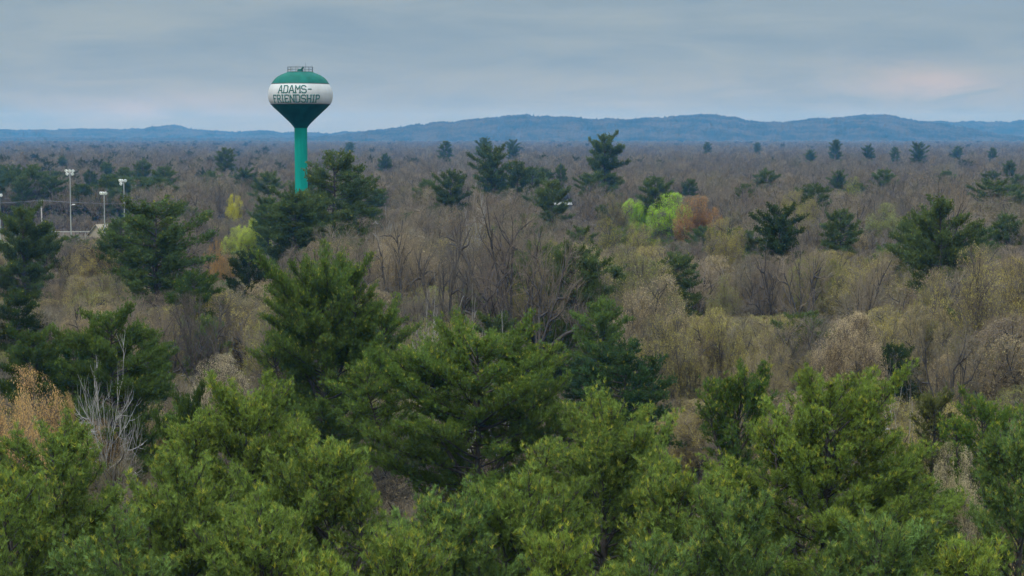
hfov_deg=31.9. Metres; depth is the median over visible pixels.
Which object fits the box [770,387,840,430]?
bare tree
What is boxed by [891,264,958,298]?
bare tree
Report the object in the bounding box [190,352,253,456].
budding tree
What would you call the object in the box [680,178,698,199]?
pine tree
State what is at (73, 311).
bare tree
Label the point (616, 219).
budding tree
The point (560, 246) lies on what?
budding tree
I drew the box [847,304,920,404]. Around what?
budding tree
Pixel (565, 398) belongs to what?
bare tree
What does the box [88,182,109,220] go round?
pine tree
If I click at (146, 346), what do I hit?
pine tree
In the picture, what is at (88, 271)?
budding tree
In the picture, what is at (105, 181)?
pine tree
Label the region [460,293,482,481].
dead snag
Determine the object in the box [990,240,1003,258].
pine tree
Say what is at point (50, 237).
pine tree
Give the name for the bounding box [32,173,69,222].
pine tree
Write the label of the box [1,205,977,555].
ground
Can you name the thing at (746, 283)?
bare tree
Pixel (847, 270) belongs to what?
budding tree
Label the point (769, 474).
budding tree
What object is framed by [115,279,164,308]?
budding tree
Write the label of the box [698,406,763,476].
bare tree
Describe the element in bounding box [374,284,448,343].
bare tree
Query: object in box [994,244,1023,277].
bare tree
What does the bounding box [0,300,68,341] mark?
bare tree
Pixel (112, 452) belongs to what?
budding tree
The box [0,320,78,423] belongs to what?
pine tree
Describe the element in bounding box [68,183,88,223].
pine tree
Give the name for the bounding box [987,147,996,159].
pine tree
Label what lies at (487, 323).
pine tree
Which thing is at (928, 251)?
pine tree
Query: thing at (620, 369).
pine tree
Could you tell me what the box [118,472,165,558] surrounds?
bare tree
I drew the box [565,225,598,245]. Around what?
pine tree
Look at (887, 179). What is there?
pine tree
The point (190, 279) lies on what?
pine tree
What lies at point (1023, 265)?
bare tree
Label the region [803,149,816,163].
pine tree
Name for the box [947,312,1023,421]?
budding tree
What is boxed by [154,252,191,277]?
bare tree
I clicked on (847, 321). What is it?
budding tree
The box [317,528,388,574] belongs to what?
bare tree
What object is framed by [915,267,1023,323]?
bare tree
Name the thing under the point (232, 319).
budding tree
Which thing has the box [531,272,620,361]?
budding tree
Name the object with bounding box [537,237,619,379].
pine tree
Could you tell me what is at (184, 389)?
bare tree
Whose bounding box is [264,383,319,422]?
pine tree
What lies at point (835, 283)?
budding tree
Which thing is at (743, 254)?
pine tree
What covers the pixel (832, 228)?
pine tree
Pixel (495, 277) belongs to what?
bare tree
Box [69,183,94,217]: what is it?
pine tree
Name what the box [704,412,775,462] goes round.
budding tree
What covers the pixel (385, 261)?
bare tree
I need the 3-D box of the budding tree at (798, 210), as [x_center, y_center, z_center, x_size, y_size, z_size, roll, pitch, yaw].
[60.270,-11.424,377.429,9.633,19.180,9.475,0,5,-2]
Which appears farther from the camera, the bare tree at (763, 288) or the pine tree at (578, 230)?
the pine tree at (578, 230)
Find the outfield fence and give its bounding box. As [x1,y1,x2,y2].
[55,231,89,237]
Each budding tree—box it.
[0,253,15,299]
[0,351,15,377]
[0,363,82,505]
[0,389,45,440]
[0,417,47,455]
[19,299,76,321]
[39,292,116,354]
[40,275,107,310]
[54,303,162,399]
[59,239,149,293]
[59,275,122,308]
[62,274,97,298]
[63,243,118,281]
[69,272,140,309]
[69,273,127,301]
[70,288,107,312]
[73,418,130,497]
[88,461,120,499]
[99,400,122,428]
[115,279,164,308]
[115,402,168,512]
[123,397,177,486]
[130,304,221,386]
[133,289,175,321]
[167,373,199,411]
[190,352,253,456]
[191,289,259,376]
[202,237,239,285]
[219,254,240,279]
[223,295,315,397]
[228,278,270,304]
[230,289,271,356]
[239,285,314,396]
[239,311,275,366]
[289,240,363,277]
[312,237,367,275]
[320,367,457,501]
[347,239,406,301]
[356,288,404,316]
[363,257,404,299]
[363,475,444,554]
[395,314,438,411]
[395,334,495,412]
[403,286,454,321]
[410,238,455,259]
[423,221,515,278]
[426,254,509,292]
[429,316,479,342]
[433,261,494,310]
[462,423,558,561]
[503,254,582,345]
[515,236,578,265]
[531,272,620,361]
[534,409,576,457]
[541,239,589,259]
[541,255,619,296]
[576,242,612,279]
[582,217,627,257]
[593,273,692,372]
[597,191,635,233]
[597,251,686,372]
[604,243,629,263]
[605,243,691,308]
[607,244,696,288]
[609,256,686,316]
[610,262,691,326]
[619,221,662,257]
[626,311,705,413]
[631,407,683,462]
[654,397,714,464]
[654,397,742,473]
[657,315,754,427]
[662,346,717,468]
[666,315,727,351]
[673,315,768,363]
[678,488,809,561]
[681,254,734,314]
[683,304,756,384]
[696,254,752,317]
[702,272,742,319]
[703,216,747,272]
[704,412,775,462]
[720,317,773,356]
[723,390,801,477]
[725,317,820,392]
[727,315,817,361]
[727,325,795,422]
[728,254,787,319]
[729,253,773,299]
[745,314,790,336]
[750,312,801,346]
[752,394,848,503]
[755,450,836,521]
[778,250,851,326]
[779,189,819,236]
[779,350,814,410]
[783,256,850,321]
[794,249,873,281]
[797,529,933,565]
[800,252,871,320]
[809,310,887,405]
[820,257,903,321]
[833,313,876,341]
[837,230,868,257]
[837,313,889,338]
[837,399,938,461]
[838,176,860,197]
[842,420,955,485]
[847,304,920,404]
[850,251,917,289]
[859,247,899,271]
[864,312,913,374]
[866,250,904,279]
[869,265,997,372]
[875,393,957,429]
[886,270,934,303]
[887,276,919,321]
[887,315,1000,402]
[890,270,951,355]
[891,395,988,469]
[893,260,917,293]
[896,303,957,407]
[897,397,985,467]
[904,428,1013,526]
[918,441,983,575]
[926,241,1023,373]
[927,353,991,407]
[945,332,1023,422]
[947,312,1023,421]
[951,264,1016,291]
[965,249,1002,278]
[968,451,1023,549]
[975,244,996,264]
[979,254,1023,317]
[982,479,1023,575]
[984,384,1023,432]
[989,339,1022,399]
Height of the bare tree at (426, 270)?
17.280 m
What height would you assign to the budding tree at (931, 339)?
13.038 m
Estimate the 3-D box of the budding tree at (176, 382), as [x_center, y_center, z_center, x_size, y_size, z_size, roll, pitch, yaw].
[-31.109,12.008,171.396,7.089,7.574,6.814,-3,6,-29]
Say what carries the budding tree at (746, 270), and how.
on the ground
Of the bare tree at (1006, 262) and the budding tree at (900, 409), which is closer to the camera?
the budding tree at (900, 409)
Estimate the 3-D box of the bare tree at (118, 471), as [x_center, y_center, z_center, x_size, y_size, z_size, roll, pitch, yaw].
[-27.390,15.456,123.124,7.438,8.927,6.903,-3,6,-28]
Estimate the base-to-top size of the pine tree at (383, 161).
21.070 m
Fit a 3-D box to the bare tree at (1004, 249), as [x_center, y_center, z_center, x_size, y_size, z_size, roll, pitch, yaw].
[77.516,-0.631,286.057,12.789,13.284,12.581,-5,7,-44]
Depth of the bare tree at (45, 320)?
188.90 m
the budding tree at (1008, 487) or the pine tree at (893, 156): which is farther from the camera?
the pine tree at (893, 156)
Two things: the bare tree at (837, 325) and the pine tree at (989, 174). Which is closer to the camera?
the bare tree at (837, 325)
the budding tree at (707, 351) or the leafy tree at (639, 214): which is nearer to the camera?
the budding tree at (707, 351)
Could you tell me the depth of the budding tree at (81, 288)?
223.92 m
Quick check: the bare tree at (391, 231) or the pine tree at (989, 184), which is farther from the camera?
the pine tree at (989, 184)
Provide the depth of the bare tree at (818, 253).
263.31 m
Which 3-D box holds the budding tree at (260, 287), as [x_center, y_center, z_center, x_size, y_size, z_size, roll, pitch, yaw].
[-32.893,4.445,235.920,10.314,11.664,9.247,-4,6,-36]
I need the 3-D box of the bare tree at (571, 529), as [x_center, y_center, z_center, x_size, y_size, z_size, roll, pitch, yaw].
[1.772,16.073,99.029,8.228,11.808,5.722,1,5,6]
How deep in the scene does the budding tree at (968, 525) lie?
94.70 m
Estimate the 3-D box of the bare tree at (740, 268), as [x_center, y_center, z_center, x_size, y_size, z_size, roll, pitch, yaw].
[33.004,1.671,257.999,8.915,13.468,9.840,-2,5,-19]
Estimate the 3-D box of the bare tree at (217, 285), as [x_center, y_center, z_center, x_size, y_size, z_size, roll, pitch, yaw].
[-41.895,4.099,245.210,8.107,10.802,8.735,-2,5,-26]
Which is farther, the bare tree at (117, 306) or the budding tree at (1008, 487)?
the bare tree at (117, 306)
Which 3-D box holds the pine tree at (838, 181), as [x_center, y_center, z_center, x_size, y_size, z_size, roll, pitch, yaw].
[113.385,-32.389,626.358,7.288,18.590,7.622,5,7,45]
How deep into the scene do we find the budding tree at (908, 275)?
232.27 m
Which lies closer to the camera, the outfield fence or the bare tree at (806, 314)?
the bare tree at (806, 314)
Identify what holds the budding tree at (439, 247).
on the ground
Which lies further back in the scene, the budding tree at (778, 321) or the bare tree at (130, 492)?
the budding tree at (778, 321)
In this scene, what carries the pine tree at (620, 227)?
on the ground
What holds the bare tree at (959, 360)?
on the ground
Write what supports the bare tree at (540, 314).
on the ground
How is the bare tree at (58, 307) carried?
on the ground
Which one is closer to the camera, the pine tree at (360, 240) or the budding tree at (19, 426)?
the budding tree at (19, 426)
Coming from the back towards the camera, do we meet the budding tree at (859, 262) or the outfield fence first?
the outfield fence
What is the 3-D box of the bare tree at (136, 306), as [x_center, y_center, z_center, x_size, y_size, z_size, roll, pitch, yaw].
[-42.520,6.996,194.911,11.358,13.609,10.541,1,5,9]
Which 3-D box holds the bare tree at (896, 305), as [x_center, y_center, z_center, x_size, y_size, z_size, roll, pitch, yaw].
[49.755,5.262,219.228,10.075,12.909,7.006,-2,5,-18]
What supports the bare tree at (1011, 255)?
on the ground
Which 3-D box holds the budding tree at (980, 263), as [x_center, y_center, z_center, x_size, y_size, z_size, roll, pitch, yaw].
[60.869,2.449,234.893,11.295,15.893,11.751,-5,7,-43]
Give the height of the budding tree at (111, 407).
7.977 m
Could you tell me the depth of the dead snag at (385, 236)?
250.18 m
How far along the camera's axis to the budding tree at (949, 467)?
116.76 m
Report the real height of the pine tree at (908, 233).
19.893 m
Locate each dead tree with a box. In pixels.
[70,334,143,483]
[412,266,438,387]
[462,175,485,250]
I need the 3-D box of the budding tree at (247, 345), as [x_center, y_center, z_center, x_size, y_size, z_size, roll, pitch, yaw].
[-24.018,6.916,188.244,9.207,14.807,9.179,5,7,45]
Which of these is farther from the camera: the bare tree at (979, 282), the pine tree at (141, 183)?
the pine tree at (141, 183)
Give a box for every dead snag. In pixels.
[374,203,392,260]
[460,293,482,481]
[490,314,520,472]
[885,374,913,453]
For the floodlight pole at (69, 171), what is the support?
on the ground
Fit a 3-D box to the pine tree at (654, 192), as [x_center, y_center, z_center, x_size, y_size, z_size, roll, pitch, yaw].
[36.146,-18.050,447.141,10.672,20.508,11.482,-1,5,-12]
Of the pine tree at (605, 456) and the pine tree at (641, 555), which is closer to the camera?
the pine tree at (641, 555)
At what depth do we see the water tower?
327.92 m
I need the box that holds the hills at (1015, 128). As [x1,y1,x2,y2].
[0,119,1023,138]
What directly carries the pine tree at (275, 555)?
on the ground
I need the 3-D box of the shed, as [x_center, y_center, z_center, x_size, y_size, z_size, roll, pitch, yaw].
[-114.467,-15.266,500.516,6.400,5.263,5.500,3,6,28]
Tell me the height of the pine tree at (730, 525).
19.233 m
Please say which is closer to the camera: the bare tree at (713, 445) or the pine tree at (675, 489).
the pine tree at (675, 489)
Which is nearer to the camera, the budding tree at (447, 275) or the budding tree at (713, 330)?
the budding tree at (713, 330)
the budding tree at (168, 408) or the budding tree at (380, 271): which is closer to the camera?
the budding tree at (168, 408)
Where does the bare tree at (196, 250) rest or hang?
on the ground
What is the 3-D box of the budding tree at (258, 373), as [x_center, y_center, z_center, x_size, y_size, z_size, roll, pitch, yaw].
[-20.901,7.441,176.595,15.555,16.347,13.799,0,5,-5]
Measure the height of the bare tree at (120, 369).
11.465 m
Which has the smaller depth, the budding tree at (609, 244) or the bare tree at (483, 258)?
the bare tree at (483, 258)
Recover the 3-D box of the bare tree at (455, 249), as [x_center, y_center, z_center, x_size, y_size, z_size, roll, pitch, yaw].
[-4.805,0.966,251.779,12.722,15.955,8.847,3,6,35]
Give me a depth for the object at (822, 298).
239.86 m
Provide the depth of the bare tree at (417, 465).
133.94 m
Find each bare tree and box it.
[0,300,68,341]
[0,301,63,368]
[0,356,32,380]
[0,379,15,409]
[4,392,83,441]
[9,300,87,359]
[17,258,71,302]
[30,270,65,292]
[37,298,99,356]
[40,300,81,327]
[41,268,91,299]
[43,241,83,271]
[53,292,158,351]
[61,412,149,468]
[64,447,159,512]
[86,274,132,301]
[90,289,159,341]
[90,451,158,510]
[104,345,135,396]
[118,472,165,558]
[121,307,210,383]
[124,379,192,415]
[129,289,191,324]
[134,453,231,496]
[141,215,206,272]
[150,292,228,376]
[151,373,207,404]
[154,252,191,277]
[166,289,233,388]
[181,374,197,397]
[191,281,228,298]
[203,288,258,338]
[203,422,269,474]
[205,374,279,401]
[210,290,260,364]
[214,304,263,374]
[233,284,247,308]
[245,300,331,389]
[265,251,304,284]
[268,235,394,295]
[309,511,369,564]
[310,226,376,262]
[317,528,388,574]
[334,491,420,574]
[349,230,411,268]
[349,416,431,522]
[350,439,433,513]
[367,223,443,250]
[367,233,447,309]
[369,410,446,502]
[371,209,442,315]
[371,320,425,351]
[374,216,452,250]
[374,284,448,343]
[374,288,434,325]
[382,294,437,342]
[386,219,448,245]
[390,242,472,294]
[396,316,465,341]
[403,217,486,336]
[406,286,475,337]
[409,243,474,273]
[426,286,525,334]
[433,386,527,475]
[434,313,524,346]
[436,192,554,331]
[442,241,510,271]
[456,279,516,322]
[458,239,530,293]
[461,252,538,300]
[464,315,497,360]
[491,498,598,575]
[492,235,531,264]
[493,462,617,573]
[498,222,554,246]
[509,233,575,249]
[510,221,604,380]
[541,388,581,407]
[557,386,614,401]
[564,278,676,358]
[592,246,622,259]
[609,320,694,365]
[612,243,671,269]
[656,244,686,265]
[671,261,720,314]
[678,261,733,317]
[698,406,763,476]
[716,265,782,319]
[716,315,777,376]
[724,254,784,311]
[726,312,770,338]
[729,254,764,316]
[730,254,815,318]
[736,245,788,326]
[752,315,853,401]
[758,466,835,542]
[763,239,816,277]
[765,426,870,505]
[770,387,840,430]
[771,238,836,320]
[774,316,839,384]
[786,248,855,274]
[786,252,802,277]
[807,317,873,347]
[815,313,840,328]
[828,250,861,278]
[829,272,907,327]
[842,248,872,276]
[847,248,893,323]
[862,320,936,407]
[863,265,914,312]
[881,286,934,323]
[885,310,983,415]
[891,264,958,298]
[901,175,985,242]
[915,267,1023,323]
[945,244,1007,264]
[947,264,1021,311]
[974,313,1023,375]
[977,254,1022,274]
[982,245,1018,273]
[989,253,1023,282]
[992,381,1023,430]
[994,242,1019,259]
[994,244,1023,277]
[1011,251,1023,307]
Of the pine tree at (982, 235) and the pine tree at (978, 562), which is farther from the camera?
the pine tree at (982, 235)
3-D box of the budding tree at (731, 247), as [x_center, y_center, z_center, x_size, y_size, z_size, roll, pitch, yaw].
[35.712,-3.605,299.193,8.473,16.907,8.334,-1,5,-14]
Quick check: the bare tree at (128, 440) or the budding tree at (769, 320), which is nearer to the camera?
the bare tree at (128, 440)
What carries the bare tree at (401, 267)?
on the ground
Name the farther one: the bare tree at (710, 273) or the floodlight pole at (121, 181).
the floodlight pole at (121, 181)
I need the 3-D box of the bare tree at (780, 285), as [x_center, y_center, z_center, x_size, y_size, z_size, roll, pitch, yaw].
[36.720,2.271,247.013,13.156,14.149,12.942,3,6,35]
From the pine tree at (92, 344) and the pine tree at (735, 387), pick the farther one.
the pine tree at (92, 344)
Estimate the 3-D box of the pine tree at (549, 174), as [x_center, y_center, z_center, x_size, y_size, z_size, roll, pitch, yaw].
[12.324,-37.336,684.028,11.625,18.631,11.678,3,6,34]
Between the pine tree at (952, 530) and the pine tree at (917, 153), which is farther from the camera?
the pine tree at (917, 153)
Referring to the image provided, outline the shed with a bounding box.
[87,224,107,239]
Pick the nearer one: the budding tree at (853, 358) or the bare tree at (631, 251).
the budding tree at (853, 358)
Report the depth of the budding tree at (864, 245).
335.69 m
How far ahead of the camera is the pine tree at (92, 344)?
128.46 m
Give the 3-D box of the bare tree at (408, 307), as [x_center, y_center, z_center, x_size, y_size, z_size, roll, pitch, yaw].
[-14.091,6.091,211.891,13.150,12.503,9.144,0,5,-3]
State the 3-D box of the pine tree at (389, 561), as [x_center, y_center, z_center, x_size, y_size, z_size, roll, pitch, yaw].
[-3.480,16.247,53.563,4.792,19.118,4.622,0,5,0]
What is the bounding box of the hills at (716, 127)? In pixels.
[0,113,1023,142]
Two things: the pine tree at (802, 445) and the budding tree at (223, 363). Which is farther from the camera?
the budding tree at (223, 363)
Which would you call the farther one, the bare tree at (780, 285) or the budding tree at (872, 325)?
the bare tree at (780, 285)
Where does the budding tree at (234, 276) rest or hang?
on the ground
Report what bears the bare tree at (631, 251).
on the ground
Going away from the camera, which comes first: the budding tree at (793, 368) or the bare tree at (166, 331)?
the budding tree at (793, 368)
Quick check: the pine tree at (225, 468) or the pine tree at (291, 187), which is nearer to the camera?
the pine tree at (225, 468)
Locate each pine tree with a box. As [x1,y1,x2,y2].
[0,163,25,179]
[0,174,5,214]
[0,198,63,310]
[0,288,48,370]
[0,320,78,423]
[0,407,155,575]
[0,461,85,575]
[1,168,22,220]
[9,175,36,213]
[15,166,46,206]
[23,164,49,178]
[26,226,69,290]
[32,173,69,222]
[43,332,99,408]
[46,498,180,575]
[47,297,177,508]
[50,170,68,185]
[56,156,67,166]
[60,235,88,250]
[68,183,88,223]
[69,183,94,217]
[82,169,97,184]
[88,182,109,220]
[91,174,120,218]
[91,218,148,287]
[96,443,311,575]
[98,194,219,315]
[99,161,115,174]
[105,176,138,215]
[105,186,129,218]
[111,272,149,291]
[113,167,136,177]
[118,331,179,423]
[129,176,150,190]
[132,158,150,177]
[143,176,175,192]
[149,166,179,182]
[151,373,224,575]
[153,400,212,457]
[158,178,179,192]
[159,367,340,575]
[160,449,229,473]
[163,268,226,388]
[176,201,202,248]
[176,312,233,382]
[184,480,320,575]
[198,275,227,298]
[200,169,223,183]
[213,147,236,176]
[220,251,238,258]
[222,246,269,313]
[228,167,257,187]
[228,431,395,575]
[243,234,427,527]
[247,170,287,210]
[248,194,280,256]
[249,183,331,277]
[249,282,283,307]
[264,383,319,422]
[283,544,364,575]
[286,179,322,193]
[289,190,353,248]
[295,148,378,240]
[316,238,365,263]
[319,304,591,550]
[321,470,390,570]
[336,172,385,235]
[344,142,355,154]
[351,514,458,575]
[372,188,389,208]
[377,153,392,172]
[378,312,412,341]
[385,472,531,575]
[412,178,439,201]
[427,168,474,218]
[437,140,453,160]
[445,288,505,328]
[466,142,512,201]
[466,460,603,575]
[473,136,492,159]
[473,309,528,364]
[492,373,701,575]
[502,159,535,199]
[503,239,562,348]
[505,139,521,160]
[511,213,544,238]
[513,517,623,575]
[516,165,545,189]
[522,191,553,213]
[531,176,575,233]
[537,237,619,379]
[538,166,555,182]
[541,318,576,381]
[555,163,567,199]
[558,355,607,413]
[564,294,635,411]
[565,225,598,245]
[571,336,686,469]
[572,172,605,203]
[581,128,631,200]
[588,412,653,570]
[594,202,610,226]
[602,225,636,236]
[602,261,638,306]
[603,229,631,248]
[605,439,733,575]
[605,526,699,575]
[608,202,627,220]
[633,175,675,238]
[645,237,679,256]
[649,250,704,318]
[664,483,796,575]
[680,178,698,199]
[685,225,721,254]
[690,356,973,575]
[692,356,780,536]
[703,142,711,153]
[714,226,741,245]
[734,183,755,200]
[738,228,763,261]
[741,251,758,260]
[748,201,809,271]
[750,167,780,190]
[754,142,761,154]
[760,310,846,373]
[794,183,831,223]
[802,502,948,575]
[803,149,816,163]
[814,187,839,198]
[817,208,863,264]
[826,169,848,191]
[828,138,843,160]
[842,450,967,575]
[849,183,867,192]
[861,144,875,161]
[868,167,899,192]
[872,242,902,259]
[877,342,922,416]
[885,212,944,278]
[889,147,900,162]
[899,193,983,316]
[906,382,960,508]
[908,141,929,164]
[918,532,1014,575]
[936,170,956,182]
[936,382,1022,569]
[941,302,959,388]
[950,145,963,161]
[951,403,1023,575]
[953,218,998,254]
[965,178,1016,206]
[981,170,1004,186]
[986,211,1023,254]
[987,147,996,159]
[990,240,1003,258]
[1001,182,1023,205]
[1002,160,1018,177]
[1008,174,1023,187]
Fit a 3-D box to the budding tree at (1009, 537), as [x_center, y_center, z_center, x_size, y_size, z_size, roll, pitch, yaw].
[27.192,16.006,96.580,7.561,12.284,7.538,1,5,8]
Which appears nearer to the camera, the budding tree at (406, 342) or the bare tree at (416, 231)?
the budding tree at (406, 342)
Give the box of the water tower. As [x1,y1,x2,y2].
[268,62,332,193]
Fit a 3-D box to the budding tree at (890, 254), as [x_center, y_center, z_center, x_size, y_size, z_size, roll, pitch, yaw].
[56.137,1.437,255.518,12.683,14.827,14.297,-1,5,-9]
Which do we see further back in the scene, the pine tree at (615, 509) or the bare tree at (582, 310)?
the bare tree at (582, 310)
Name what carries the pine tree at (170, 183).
on the ground
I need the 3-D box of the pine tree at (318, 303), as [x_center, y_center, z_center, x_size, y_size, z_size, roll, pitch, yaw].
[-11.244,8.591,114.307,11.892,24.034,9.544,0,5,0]
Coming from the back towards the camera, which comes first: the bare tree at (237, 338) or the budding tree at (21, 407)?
the bare tree at (237, 338)
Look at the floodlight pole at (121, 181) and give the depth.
479.19 m
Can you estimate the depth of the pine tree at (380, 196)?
555.21 m
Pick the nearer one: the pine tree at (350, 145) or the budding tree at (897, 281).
the budding tree at (897, 281)
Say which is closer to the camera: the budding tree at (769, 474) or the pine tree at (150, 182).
the budding tree at (769, 474)
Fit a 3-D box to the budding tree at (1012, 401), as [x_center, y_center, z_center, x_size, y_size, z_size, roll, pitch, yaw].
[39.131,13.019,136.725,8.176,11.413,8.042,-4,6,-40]
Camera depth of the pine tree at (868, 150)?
1173.98 m
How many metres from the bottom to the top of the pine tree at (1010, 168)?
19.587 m
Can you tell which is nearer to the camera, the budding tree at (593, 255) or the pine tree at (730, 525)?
the pine tree at (730, 525)
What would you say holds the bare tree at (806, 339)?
on the ground
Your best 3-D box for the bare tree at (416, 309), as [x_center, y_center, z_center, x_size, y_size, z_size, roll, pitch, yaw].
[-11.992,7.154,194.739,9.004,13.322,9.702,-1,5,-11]
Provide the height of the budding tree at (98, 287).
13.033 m
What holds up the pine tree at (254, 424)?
on the ground
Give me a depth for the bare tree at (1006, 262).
238.77 m
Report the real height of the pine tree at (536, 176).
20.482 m
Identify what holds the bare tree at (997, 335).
on the ground
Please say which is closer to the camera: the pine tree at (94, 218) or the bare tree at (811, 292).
the bare tree at (811, 292)
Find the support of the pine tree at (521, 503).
on the ground
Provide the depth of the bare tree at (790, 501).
110.80 m
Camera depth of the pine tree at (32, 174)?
575.14 m
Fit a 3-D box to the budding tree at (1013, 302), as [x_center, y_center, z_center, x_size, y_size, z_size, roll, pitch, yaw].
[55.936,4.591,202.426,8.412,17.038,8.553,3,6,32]
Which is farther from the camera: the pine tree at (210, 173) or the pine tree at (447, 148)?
the pine tree at (447, 148)
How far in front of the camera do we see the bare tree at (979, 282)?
207.32 m
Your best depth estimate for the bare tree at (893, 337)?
179.85 m
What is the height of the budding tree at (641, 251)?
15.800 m
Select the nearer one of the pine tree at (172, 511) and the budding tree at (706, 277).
the pine tree at (172, 511)
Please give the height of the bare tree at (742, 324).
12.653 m
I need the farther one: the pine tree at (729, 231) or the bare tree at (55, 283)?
the pine tree at (729, 231)
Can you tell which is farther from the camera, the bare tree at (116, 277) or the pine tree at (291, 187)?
the pine tree at (291, 187)
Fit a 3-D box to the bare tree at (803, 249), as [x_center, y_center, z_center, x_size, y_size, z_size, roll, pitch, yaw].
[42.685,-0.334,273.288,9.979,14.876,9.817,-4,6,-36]
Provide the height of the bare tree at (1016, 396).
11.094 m
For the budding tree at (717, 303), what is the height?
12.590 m
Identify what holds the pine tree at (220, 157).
on the ground
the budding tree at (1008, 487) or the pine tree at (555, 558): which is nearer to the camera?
the pine tree at (555, 558)
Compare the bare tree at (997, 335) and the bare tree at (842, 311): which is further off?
the bare tree at (842, 311)
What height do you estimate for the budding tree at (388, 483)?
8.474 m
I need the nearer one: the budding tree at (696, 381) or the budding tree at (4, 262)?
the budding tree at (696, 381)
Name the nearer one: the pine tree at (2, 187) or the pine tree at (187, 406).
the pine tree at (187, 406)
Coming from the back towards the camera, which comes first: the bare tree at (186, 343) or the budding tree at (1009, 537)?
the bare tree at (186, 343)
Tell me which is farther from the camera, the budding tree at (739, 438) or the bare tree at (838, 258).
the bare tree at (838, 258)
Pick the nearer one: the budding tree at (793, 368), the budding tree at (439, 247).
the budding tree at (793, 368)
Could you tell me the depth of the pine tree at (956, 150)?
1325.79 m
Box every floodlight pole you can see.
[65,169,74,234]
[99,192,106,232]
[119,179,126,216]
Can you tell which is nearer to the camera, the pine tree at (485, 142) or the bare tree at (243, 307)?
the bare tree at (243, 307)
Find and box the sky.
[0,0,1023,133]
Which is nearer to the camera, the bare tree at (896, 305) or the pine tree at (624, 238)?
the bare tree at (896, 305)
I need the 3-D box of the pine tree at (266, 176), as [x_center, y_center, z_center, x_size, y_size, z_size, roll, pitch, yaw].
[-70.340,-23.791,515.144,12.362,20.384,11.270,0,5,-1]
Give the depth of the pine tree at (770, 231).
270.19 m
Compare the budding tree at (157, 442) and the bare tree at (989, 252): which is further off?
the bare tree at (989, 252)
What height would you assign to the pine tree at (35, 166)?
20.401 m
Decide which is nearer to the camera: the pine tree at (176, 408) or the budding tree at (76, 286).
the pine tree at (176, 408)
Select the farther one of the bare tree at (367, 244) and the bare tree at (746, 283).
the bare tree at (367, 244)
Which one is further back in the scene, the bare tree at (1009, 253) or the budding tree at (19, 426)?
the bare tree at (1009, 253)
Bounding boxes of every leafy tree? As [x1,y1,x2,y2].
[220,227,250,253]
[225,193,243,222]
[233,218,271,255]
[622,197,656,233]
[646,192,693,242]
[649,211,675,239]
[671,194,723,242]
[865,202,904,242]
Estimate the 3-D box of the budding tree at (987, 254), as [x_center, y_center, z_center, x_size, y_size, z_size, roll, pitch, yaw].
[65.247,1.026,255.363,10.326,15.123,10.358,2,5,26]
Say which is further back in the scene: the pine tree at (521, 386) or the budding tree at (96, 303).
the budding tree at (96, 303)
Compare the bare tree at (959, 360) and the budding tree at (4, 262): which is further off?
the budding tree at (4, 262)
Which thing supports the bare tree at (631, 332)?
on the ground
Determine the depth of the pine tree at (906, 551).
55.48 m
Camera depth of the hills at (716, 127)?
5106.02 m
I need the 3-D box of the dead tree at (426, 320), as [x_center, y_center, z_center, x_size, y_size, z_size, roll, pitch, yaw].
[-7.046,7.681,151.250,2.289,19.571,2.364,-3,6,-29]
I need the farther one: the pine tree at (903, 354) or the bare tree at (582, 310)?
the bare tree at (582, 310)
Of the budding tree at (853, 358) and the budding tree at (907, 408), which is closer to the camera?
the budding tree at (907, 408)
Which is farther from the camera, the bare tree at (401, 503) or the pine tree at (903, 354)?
the pine tree at (903, 354)
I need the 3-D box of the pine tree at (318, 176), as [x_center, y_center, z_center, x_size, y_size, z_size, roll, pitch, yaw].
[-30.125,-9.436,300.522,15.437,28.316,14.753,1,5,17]
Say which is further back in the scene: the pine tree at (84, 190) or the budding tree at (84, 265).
the pine tree at (84, 190)
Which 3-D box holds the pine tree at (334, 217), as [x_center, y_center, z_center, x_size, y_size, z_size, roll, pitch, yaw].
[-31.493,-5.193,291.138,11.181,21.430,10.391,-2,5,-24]
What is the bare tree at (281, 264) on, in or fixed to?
on the ground
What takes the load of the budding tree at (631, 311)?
on the ground
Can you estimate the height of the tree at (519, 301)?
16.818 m
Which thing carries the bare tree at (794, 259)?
on the ground

